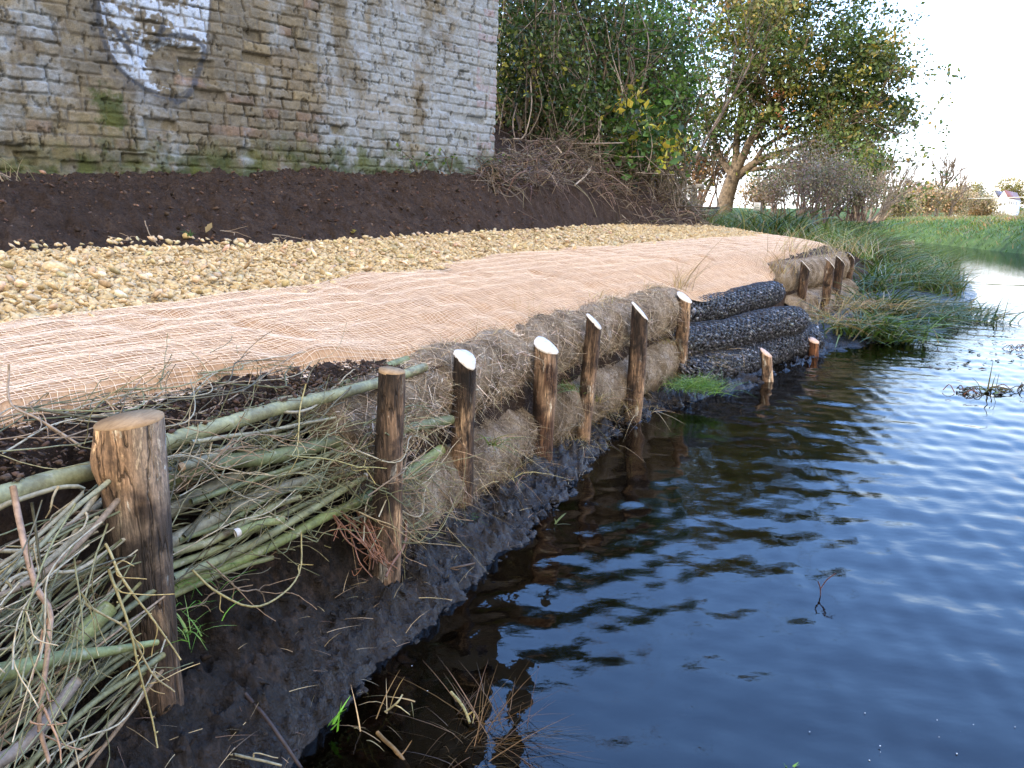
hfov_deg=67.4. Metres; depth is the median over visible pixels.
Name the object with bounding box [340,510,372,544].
tree root
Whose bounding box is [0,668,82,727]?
willow branch
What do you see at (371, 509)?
willow branch
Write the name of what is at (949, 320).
sedge clump
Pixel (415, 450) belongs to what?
willow branch
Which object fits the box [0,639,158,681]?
willow pole
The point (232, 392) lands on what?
willow branch
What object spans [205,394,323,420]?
willow branch
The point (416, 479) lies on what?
willow branch
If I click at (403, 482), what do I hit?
willow branch
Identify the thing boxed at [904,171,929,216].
bare tree
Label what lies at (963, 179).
bare tree
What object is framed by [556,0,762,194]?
tall shrub
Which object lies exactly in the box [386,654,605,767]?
grass tuft
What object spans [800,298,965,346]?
sedge clump
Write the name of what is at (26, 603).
willow branch
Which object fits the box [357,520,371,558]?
tree root
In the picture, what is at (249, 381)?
willow twig
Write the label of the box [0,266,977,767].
mud shore
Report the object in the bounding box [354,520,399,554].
tree root
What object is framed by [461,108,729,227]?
brush heap
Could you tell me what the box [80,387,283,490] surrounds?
willow branch
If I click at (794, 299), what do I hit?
coir roll
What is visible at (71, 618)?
willow branch
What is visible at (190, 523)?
willow branch
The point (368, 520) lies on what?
tree root
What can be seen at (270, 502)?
willow branch
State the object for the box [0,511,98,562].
willow branch
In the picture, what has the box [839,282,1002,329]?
sedge clump
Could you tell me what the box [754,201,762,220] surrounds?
notice sign
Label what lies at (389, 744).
stick
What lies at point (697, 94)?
ivy bush
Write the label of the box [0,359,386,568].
soil face
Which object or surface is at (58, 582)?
willow branch
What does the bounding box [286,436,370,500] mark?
willow branch
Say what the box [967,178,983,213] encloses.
tree
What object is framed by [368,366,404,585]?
wooden post
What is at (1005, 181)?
tree
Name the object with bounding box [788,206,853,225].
sedge clump
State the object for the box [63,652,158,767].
willow branch
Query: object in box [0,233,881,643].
ground
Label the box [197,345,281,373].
willow branch
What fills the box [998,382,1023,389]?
water weed
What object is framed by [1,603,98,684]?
willow branch
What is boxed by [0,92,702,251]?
soil slope
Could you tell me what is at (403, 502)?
willow branch
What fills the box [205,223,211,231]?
fallen leaf
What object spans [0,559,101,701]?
willow branch
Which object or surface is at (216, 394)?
willow branch
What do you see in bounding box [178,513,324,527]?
willow branch
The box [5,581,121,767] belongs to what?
willow branch
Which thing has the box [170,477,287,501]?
willow branch
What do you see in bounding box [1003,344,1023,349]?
water weed
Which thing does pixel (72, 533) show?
willow branch
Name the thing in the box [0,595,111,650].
willow branch
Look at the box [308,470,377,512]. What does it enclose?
willow branch
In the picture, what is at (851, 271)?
wooden post
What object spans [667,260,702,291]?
grass tuft
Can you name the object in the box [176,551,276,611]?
willow branch
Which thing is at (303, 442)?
willow branch
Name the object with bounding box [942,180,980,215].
tree
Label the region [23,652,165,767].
willow branch
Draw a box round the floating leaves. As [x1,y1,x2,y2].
[914,333,1023,370]
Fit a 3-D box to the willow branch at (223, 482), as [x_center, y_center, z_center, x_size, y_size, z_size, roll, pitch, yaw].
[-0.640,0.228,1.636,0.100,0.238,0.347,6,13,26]
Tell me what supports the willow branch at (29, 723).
on the mud shore
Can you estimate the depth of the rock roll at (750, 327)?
5.60 m
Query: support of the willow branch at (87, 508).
on the willow branch at (81, 525)
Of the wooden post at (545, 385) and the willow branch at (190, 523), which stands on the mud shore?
the wooden post at (545, 385)
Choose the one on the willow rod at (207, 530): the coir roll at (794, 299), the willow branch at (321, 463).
the willow branch at (321, 463)
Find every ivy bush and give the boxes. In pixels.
[495,0,623,152]
[540,55,719,206]
[622,9,732,204]
[627,42,740,210]
[630,101,732,216]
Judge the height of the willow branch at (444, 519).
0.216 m
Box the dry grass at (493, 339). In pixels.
[305,289,681,392]
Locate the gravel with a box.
[0,221,767,324]
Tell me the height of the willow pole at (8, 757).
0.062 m
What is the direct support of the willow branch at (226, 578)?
on the mud shore
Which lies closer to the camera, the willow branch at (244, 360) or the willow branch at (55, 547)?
the willow branch at (55, 547)
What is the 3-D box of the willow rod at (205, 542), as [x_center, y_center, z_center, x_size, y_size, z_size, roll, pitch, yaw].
[-0.615,0.317,1.744,0.021,0.033,0.385,6,13,26]
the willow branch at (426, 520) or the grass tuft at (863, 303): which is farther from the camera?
the grass tuft at (863, 303)
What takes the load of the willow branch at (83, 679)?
on the mud shore
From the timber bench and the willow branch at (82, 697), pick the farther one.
the timber bench
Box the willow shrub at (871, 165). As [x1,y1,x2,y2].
[812,128,913,220]
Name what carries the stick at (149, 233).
on the gravel
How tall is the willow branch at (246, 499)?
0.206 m
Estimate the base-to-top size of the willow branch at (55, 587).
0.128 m
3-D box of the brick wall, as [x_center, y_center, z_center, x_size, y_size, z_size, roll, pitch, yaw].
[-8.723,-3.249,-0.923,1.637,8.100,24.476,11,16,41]
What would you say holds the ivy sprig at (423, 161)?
on the soil slope
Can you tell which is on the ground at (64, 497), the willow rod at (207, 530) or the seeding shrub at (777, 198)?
the seeding shrub at (777, 198)
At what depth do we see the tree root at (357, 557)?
1.94 m
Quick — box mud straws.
[66,385,726,767]
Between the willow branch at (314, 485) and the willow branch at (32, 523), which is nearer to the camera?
the willow branch at (32, 523)
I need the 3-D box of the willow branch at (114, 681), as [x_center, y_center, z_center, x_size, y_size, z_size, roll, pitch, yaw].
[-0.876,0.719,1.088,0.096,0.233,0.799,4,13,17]
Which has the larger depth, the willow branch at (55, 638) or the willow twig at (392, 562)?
the willow twig at (392, 562)
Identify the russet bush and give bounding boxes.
[679,142,748,214]
[734,172,790,213]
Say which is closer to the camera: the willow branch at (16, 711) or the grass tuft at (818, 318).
the willow branch at (16, 711)
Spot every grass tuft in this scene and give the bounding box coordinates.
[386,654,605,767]
[475,444,570,500]
[478,430,535,455]
[559,375,600,396]
[566,429,638,462]
[573,285,636,301]
[587,392,635,408]
[592,389,700,437]
[637,280,671,292]
[652,336,687,344]
[658,369,750,396]
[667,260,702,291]
[682,225,757,285]
[693,348,749,373]
[750,237,817,274]
[767,217,849,252]
[777,230,899,258]
[798,284,976,316]
[800,223,888,252]
[806,300,918,340]
[874,234,944,241]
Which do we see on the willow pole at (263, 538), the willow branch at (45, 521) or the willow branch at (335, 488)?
the willow branch at (335, 488)
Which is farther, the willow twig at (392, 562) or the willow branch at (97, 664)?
the willow twig at (392, 562)
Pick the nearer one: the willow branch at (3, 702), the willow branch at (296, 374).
the willow branch at (3, 702)
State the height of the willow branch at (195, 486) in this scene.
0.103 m
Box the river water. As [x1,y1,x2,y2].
[291,242,1023,767]
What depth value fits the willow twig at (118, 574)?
1.30 m
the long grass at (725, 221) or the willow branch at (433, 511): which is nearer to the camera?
the willow branch at (433, 511)
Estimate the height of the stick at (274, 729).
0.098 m
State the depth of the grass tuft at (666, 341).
4.73 m
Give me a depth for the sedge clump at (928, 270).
11.70 m
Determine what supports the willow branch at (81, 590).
attached to the wooden post at (128, 457)
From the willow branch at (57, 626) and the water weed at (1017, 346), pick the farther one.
the water weed at (1017, 346)
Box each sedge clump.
[718,198,843,232]
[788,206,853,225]
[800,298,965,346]
[802,211,894,236]
[819,304,1002,349]
[821,272,997,328]
[831,225,946,257]
[835,217,904,229]
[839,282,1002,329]
[843,236,947,268]
[850,255,956,296]
[861,256,986,286]
[871,225,935,248]
[889,294,1023,328]
[890,262,1001,294]
[921,288,1010,317]
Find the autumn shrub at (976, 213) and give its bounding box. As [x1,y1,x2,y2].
[965,206,982,216]
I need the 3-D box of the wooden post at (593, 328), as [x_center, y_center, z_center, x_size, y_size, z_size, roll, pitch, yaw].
[0.366,0.145,3.742,0.122,0.982,0.081,0,12,0]
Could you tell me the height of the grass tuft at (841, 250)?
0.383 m
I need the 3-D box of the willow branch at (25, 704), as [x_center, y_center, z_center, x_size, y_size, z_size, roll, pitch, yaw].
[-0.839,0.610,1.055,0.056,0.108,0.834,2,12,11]
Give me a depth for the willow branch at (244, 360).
2.00 m
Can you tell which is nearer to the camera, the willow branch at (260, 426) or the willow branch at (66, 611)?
the willow branch at (66, 611)
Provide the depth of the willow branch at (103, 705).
1.33 m
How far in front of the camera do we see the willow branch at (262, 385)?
1.87 m
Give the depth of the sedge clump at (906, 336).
6.86 m
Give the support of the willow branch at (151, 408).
on the ground at (64, 497)
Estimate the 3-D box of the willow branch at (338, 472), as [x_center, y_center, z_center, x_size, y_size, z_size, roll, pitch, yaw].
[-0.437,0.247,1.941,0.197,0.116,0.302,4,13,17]
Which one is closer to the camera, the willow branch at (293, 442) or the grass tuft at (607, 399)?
the willow branch at (293, 442)
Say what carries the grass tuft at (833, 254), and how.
on the coir roll at (814, 265)
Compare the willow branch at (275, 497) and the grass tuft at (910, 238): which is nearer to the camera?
the willow branch at (275, 497)
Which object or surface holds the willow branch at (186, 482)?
on the soil face
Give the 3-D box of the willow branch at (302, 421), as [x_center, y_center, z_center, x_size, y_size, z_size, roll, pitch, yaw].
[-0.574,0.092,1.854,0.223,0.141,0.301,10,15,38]
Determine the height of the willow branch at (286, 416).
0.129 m
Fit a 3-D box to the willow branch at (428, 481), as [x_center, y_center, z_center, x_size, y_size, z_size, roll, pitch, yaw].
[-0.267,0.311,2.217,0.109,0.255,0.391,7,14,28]
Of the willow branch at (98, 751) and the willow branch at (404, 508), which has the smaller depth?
the willow branch at (98, 751)
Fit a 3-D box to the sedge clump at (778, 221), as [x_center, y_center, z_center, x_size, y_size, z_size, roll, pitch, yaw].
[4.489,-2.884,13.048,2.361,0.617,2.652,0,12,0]
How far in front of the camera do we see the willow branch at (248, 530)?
1.71 m
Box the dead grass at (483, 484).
[332,345,707,583]
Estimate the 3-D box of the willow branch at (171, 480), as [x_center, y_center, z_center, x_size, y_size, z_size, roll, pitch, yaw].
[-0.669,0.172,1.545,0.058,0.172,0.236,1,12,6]
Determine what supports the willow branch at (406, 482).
attached to the wooden post at (390, 403)
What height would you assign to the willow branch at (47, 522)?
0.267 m
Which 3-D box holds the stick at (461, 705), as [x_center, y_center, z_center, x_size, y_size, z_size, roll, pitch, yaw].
[-0.110,0.722,1.727,0.018,0.021,0.126,-6,13,-25]
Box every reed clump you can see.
[926,300,1023,326]
[955,296,1023,322]
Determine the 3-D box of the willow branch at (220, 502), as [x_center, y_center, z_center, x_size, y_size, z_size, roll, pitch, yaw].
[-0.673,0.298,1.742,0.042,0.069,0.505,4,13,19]
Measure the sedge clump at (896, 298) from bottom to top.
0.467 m
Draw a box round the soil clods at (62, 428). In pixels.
[0,145,572,481]
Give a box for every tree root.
[323,516,372,556]
[333,515,376,557]
[333,515,393,572]
[338,522,389,568]
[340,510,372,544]
[350,516,380,560]
[350,525,371,576]
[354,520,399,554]
[355,510,391,575]
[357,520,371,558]
[358,516,385,563]
[363,509,374,569]
[363,518,385,563]
[365,530,397,568]
[366,513,386,563]
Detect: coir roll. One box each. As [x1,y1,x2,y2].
[292,319,538,503]
[346,401,549,559]
[510,282,690,385]
[553,335,692,447]
[767,251,854,292]
[784,278,859,317]
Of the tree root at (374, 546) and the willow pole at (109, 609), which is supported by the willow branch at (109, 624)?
the willow pole at (109, 609)
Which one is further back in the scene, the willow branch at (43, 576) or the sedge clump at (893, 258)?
the sedge clump at (893, 258)
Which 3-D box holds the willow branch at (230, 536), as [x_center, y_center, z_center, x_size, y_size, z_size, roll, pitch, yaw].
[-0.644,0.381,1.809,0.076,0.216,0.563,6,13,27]
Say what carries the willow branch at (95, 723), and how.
on the mud shore
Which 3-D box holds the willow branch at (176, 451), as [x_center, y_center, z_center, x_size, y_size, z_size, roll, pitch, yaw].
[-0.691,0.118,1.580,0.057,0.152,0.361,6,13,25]
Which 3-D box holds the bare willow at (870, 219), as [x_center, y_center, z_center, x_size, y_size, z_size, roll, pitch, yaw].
[8.373,-4.378,17.389,1.321,1.462,1.406,-3,12,-15]
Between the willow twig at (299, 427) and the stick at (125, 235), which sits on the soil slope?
the stick at (125, 235)
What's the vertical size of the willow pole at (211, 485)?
0.057 m
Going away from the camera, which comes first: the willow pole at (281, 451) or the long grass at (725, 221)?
the willow pole at (281, 451)
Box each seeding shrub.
[730,158,797,216]
[746,120,860,217]
[762,140,883,224]
[783,143,895,216]
[803,162,899,220]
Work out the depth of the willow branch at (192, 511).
1.70 m
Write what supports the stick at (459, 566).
on the mud shore
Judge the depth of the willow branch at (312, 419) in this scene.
1.93 m
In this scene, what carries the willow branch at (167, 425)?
on the ground at (64, 497)
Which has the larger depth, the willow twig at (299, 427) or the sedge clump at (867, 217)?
the sedge clump at (867, 217)
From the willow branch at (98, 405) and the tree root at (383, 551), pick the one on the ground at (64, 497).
the willow branch at (98, 405)
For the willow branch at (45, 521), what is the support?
on the willow branch at (55, 547)
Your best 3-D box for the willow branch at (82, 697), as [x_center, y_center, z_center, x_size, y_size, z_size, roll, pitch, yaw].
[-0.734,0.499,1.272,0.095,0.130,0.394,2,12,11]
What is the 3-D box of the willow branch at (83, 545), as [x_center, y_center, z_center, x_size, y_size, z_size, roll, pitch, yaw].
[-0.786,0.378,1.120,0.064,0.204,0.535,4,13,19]
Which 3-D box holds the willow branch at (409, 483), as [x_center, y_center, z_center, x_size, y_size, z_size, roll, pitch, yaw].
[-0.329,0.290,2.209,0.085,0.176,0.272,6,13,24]
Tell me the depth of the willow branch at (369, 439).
2.04 m
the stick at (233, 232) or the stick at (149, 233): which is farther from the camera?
the stick at (233, 232)
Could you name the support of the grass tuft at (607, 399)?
on the coir roll at (663, 360)
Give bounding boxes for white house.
[989,190,1020,215]
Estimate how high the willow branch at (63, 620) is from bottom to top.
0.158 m
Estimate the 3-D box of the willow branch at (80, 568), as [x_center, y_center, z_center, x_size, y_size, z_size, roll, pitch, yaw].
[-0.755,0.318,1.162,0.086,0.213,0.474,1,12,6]
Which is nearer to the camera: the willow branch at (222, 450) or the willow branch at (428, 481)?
the willow branch at (222, 450)
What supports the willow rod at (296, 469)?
on the willow branch at (312, 472)
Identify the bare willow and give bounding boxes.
[846,103,940,219]
[852,129,935,221]
[856,160,925,222]
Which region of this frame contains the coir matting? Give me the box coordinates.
[0,234,828,439]
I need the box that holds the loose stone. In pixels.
[182,233,191,238]
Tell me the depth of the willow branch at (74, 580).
1.27 m
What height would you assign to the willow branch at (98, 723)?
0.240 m
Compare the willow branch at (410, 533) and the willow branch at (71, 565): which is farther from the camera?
the willow branch at (410, 533)
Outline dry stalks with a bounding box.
[0,158,34,180]
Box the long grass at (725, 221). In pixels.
[689,202,999,298]
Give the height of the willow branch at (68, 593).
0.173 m
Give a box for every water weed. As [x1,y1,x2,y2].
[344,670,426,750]
[943,384,981,395]
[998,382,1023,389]
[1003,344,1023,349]
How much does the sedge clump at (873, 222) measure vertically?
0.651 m
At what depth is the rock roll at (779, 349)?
5.50 m
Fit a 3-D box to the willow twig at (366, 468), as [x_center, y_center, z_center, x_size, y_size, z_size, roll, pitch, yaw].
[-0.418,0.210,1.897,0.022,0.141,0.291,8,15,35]
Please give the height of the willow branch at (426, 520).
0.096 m
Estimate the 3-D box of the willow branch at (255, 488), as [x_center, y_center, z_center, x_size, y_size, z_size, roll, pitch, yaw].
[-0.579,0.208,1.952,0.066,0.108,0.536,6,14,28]
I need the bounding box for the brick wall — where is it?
[0,0,498,176]
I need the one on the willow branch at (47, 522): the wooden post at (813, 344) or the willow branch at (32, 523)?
the willow branch at (32, 523)
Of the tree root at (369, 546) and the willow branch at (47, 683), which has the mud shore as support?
the tree root at (369, 546)
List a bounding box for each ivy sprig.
[395,143,447,173]
[436,147,457,173]
[478,153,513,168]
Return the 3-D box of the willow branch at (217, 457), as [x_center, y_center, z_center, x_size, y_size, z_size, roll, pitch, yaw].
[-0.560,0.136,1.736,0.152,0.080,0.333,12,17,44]
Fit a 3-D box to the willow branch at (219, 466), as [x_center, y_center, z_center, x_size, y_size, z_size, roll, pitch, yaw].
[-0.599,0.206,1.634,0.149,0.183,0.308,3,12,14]
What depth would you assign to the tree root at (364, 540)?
2.04 m
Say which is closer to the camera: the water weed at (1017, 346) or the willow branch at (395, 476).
the willow branch at (395, 476)
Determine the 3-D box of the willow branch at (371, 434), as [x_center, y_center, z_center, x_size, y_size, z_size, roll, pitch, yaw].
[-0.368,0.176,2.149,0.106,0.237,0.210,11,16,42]
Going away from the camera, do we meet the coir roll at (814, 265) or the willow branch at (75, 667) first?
the willow branch at (75, 667)
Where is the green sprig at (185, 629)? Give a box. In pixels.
[149,595,223,654]
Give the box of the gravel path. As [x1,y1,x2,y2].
[0,225,719,318]
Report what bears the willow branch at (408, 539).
on the mud shore
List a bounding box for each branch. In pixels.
[0,356,219,417]
[0,365,53,416]
[0,368,173,469]
[0,387,156,431]
[0,388,179,419]
[0,390,101,428]
[0,400,118,439]
[0,492,100,577]
[0,498,120,598]
[0,500,42,612]
[0,502,97,716]
[0,503,75,748]
[0,505,102,612]
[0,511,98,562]
[0,511,119,590]
[0,512,102,557]
[0,515,85,584]
[0,516,98,602]
[0,519,89,535]
[0,521,102,741]
[0,522,104,550]
[0,531,98,568]
[0,533,102,627]
[0,538,125,601]
[0,540,89,623]
[0,541,105,629]
[0,544,89,707]
[0,545,74,723]
[0,546,104,620]
[0,553,20,578]
[0,554,135,724]
[0,555,134,627]
[0,558,106,653]
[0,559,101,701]
[0,561,140,705]
[0,562,112,634]
[0,565,109,692]
[0,565,118,686]
[0,566,105,637]
[0,567,68,646]
[0,571,79,617]
[0,574,47,618]
[0,577,108,657]
[0,577,109,723]
[0,578,101,751]
[0,580,102,631]
[0,582,19,672]
[0,585,112,704]
[0,585,124,725]
[0,586,97,760]
[0,588,91,652]
[0,589,47,767]
[0,589,155,697]
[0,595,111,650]
[0,595,130,738]
[0,596,165,758]
[0,604,113,725]
[0,614,141,707]
[0,621,122,742]
[0,652,133,746]
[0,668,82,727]
[0,672,39,733]
[1,581,101,686]
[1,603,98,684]
[1,606,154,715]
[1,654,117,722]
[2,389,164,453]
[2,641,117,731]
[3,527,71,605]
[3,694,120,767]
[4,609,84,661]
[4,692,59,766]
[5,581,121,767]
[5,581,141,709]
[5,606,114,714]
[7,539,122,660]
[8,560,80,588]
[8,607,153,767]
[9,567,114,635]
[10,549,137,660]
[13,620,141,767]
[14,395,171,417]
[14,508,106,558]
[15,669,128,767]
[16,527,114,644]
[16,555,97,658]
[16,557,106,762]
[16,595,104,659]
[18,641,115,764]
[21,587,109,653]
[22,362,171,422]
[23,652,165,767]
[26,508,64,533]
[28,633,141,760]
[29,622,80,656]
[31,636,166,767]
[32,535,91,559]
[33,595,125,767]
[37,523,107,752]
[37,651,133,767]
[41,683,129,767]
[42,387,249,444]
[44,579,110,674]
[48,641,110,760]
[50,680,133,747]
[52,690,140,767]
[54,380,244,440]
[54,693,125,767]
[56,577,113,650]
[56,686,142,767]
[60,672,145,767]
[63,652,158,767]
[64,374,212,413]
[65,368,202,426]
[71,600,113,717]
[71,663,113,698]
[75,670,163,767]
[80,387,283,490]
[80,654,193,767]
[83,421,271,496]
[88,390,312,514]
[89,354,171,409]
[93,446,232,512]
[95,405,191,503]
[99,439,276,527]
[104,448,242,559]
[119,352,240,401]
[122,381,301,412]
[154,364,262,408]
[160,333,235,389]
[166,367,257,429]
[166,424,236,527]
[167,439,230,479]
[167,443,287,518]
[168,366,298,400]
[168,384,274,479]
[168,385,233,461]
[168,414,283,466]
[168,452,273,493]
[169,424,200,505]
[169,424,313,489]
[169,447,280,492]
[170,412,262,492]
[170,414,288,494]
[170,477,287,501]
[172,442,314,525]
[172,503,271,529]
[173,436,303,560]
[173,489,295,554]
[174,408,367,454]
[174,518,279,581]
[174,540,241,601]
[174,558,270,587]
[175,558,260,620]
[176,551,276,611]
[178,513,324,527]
[179,388,273,442]
[179,433,363,514]
[179,460,267,496]
[182,386,350,538]
[186,466,331,570]
[186,490,297,543]
[187,466,296,542]
[190,330,289,395]
[190,351,305,394]
[192,367,357,454]
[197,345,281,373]
[202,379,340,482]
[202,483,282,531]
[204,490,233,516]
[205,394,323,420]
[205,431,345,468]
[205,447,282,515]
[206,561,316,620]
[210,337,295,367]
[211,528,330,547]
[215,362,293,389]
[219,542,281,555]
[220,418,327,477]
[223,464,290,529]
[225,322,346,390]
[227,393,334,501]
[228,471,319,575]
[232,360,332,451]
[232,413,359,489]
[234,440,284,452]
[235,451,346,521]
[236,429,325,482]
[236,468,323,519]
[237,456,339,547]
[238,419,278,429]
[240,456,306,481]
[254,416,327,441]
[256,495,291,507]
[258,490,317,538]
[259,402,354,474]
[262,385,352,449]
[265,494,317,554]
[268,449,357,492]
[271,453,336,500]
[273,364,303,421]
[274,446,352,526]
[275,495,355,549]
[278,431,373,492]
[280,545,328,565]
[283,404,375,462]
[285,450,364,470]
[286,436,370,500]
[287,428,372,476]
[287,458,399,521]
[287,468,344,506]
[289,433,319,444]
[292,439,372,527]
[295,376,331,458]
[299,469,372,542]
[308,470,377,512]
[317,437,373,490]
[338,425,431,448]
[338,455,375,521]
[338,475,422,507]
[345,414,449,442]
[347,480,438,511]
[347,495,445,539]
[351,464,435,520]
[355,423,450,463]
[356,412,405,448]
[356,484,429,521]
[357,448,433,508]
[357,515,427,547]
[360,427,414,475]
[362,445,446,553]
[363,402,438,426]
[363,439,459,540]
[363,488,432,520]
[365,405,424,437]
[365,484,429,522]
[368,455,439,495]
[369,451,466,549]
[369,463,463,498]
[370,396,466,448]
[370,489,429,537]
[371,501,445,539]
[374,453,482,493]
[378,434,447,516]
[385,407,450,450]
[399,426,424,491]
[400,526,433,565]
[401,466,442,519]
[402,504,449,533]
[402,511,439,576]
[403,446,428,504]
[404,487,472,523]
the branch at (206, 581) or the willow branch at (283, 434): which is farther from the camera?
the willow branch at (283, 434)
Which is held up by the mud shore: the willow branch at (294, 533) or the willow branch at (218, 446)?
the willow branch at (294, 533)
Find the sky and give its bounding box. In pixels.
[499,0,1023,207]
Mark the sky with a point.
(984, 39)
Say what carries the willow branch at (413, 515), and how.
attached to the wooden post at (390, 403)
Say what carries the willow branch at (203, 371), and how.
on the ground at (64, 497)
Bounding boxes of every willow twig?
[0,479,110,597]
[0,484,85,571]
[6,364,80,449]
[9,485,82,763]
[76,597,199,693]
[80,389,118,413]
[104,543,180,659]
[107,569,174,747]
[191,351,301,415]
[192,532,311,612]
[289,384,306,472]
[291,455,386,483]
[358,511,460,546]
[385,519,406,577]
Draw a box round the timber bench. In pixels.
[701,207,719,221]
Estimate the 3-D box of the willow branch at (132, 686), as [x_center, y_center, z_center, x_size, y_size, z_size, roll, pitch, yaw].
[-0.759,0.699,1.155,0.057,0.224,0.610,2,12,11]
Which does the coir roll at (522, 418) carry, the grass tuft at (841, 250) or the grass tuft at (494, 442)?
the grass tuft at (494, 442)
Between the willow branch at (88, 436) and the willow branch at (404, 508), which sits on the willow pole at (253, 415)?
the willow branch at (88, 436)
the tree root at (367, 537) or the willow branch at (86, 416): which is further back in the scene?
the tree root at (367, 537)
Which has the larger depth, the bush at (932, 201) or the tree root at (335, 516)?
the bush at (932, 201)
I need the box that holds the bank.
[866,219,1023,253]
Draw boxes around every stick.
[108,233,145,240]
[144,221,158,245]
[220,226,250,237]
[230,752,281,766]
[245,692,302,767]
[272,234,314,242]
[376,730,411,759]
[384,694,409,714]
[450,562,474,569]
[450,691,474,723]
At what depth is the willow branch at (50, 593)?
1.22 m
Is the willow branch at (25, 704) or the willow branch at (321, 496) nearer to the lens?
the willow branch at (25, 704)
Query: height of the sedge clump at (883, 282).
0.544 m
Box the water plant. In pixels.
[956,363,1014,393]
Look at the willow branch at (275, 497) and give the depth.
1.78 m
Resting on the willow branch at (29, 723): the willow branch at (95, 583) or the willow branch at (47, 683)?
the willow branch at (47, 683)
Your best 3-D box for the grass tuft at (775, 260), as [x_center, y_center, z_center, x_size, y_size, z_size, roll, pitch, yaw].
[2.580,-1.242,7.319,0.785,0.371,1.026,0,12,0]
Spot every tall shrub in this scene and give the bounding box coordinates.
[497,0,690,186]
[497,0,726,106]
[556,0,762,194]
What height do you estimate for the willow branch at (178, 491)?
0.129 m
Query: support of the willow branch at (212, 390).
on the soil clods at (62, 428)
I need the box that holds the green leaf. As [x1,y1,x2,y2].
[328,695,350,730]
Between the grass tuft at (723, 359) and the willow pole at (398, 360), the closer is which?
the willow pole at (398, 360)
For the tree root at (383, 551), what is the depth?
2.08 m
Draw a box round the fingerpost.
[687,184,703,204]
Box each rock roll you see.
[672,306,810,355]
[672,325,824,385]
[690,281,784,321]
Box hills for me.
[706,207,1023,217]
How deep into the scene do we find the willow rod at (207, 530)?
1.73 m
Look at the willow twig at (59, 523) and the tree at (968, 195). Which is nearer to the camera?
the willow twig at (59, 523)
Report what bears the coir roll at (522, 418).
on the ground at (64, 497)
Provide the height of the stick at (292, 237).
0.135 m
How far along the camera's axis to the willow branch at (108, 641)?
1.29 m
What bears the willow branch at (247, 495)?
on the willow rod at (202, 498)
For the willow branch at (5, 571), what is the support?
on the mud shore
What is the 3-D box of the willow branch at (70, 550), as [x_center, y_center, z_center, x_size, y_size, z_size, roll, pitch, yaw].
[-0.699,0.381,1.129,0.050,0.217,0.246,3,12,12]
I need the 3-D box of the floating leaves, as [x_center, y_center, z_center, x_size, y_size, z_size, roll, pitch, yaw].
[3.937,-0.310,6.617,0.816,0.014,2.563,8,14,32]
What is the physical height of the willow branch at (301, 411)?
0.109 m
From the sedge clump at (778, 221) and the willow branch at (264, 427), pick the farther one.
the sedge clump at (778, 221)
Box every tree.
[591,0,750,85]
[641,0,965,219]
[662,0,804,184]
[682,0,861,205]
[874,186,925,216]
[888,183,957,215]
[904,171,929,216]
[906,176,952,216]
[923,138,975,216]
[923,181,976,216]
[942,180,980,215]
[945,167,975,215]
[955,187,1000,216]
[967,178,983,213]
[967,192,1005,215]
[978,177,999,200]
[989,173,1015,193]
[989,211,1011,215]
[1001,174,1023,196]
[1009,177,1023,214]
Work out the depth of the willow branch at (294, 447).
1.88 m
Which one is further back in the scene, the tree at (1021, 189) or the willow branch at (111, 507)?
the tree at (1021, 189)
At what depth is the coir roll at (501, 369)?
2.55 m
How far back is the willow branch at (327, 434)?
1.98 m
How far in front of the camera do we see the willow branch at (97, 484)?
1.48 m
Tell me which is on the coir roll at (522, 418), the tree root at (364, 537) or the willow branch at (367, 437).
the willow branch at (367, 437)
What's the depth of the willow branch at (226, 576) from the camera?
1.64 m
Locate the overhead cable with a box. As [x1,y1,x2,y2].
[957,197,1023,198]
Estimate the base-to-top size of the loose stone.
0.032 m
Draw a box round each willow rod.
[173,480,350,568]
[173,494,301,556]
[175,555,273,597]
[178,471,358,542]
[189,447,339,504]
[190,416,335,444]
[273,444,347,479]
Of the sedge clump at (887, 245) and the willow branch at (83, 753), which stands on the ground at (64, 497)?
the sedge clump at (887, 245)
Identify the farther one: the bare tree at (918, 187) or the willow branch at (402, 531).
the bare tree at (918, 187)
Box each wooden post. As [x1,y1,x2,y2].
[90,409,183,720]
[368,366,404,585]
[451,349,475,508]
[532,336,557,461]
[576,313,601,443]
[625,301,647,422]
[675,292,691,380]
[760,348,773,381]
[797,261,809,303]
[808,337,818,356]
[819,258,834,316]
[831,256,844,310]
[846,253,854,279]
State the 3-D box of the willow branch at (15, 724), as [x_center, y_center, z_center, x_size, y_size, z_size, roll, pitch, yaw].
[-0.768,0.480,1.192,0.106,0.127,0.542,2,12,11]
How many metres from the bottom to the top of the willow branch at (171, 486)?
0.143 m
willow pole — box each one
[0,461,94,503]
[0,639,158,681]
[0,676,82,767]
[60,601,116,649]
[166,363,427,450]
[168,415,454,485]
[168,454,205,471]
[171,469,241,517]
[172,473,322,546]
[174,445,445,589]
[174,473,367,583]
[178,445,231,471]
[233,515,284,537]
[337,356,409,386]
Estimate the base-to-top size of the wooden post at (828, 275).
0.978 m
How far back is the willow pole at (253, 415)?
1.81 m

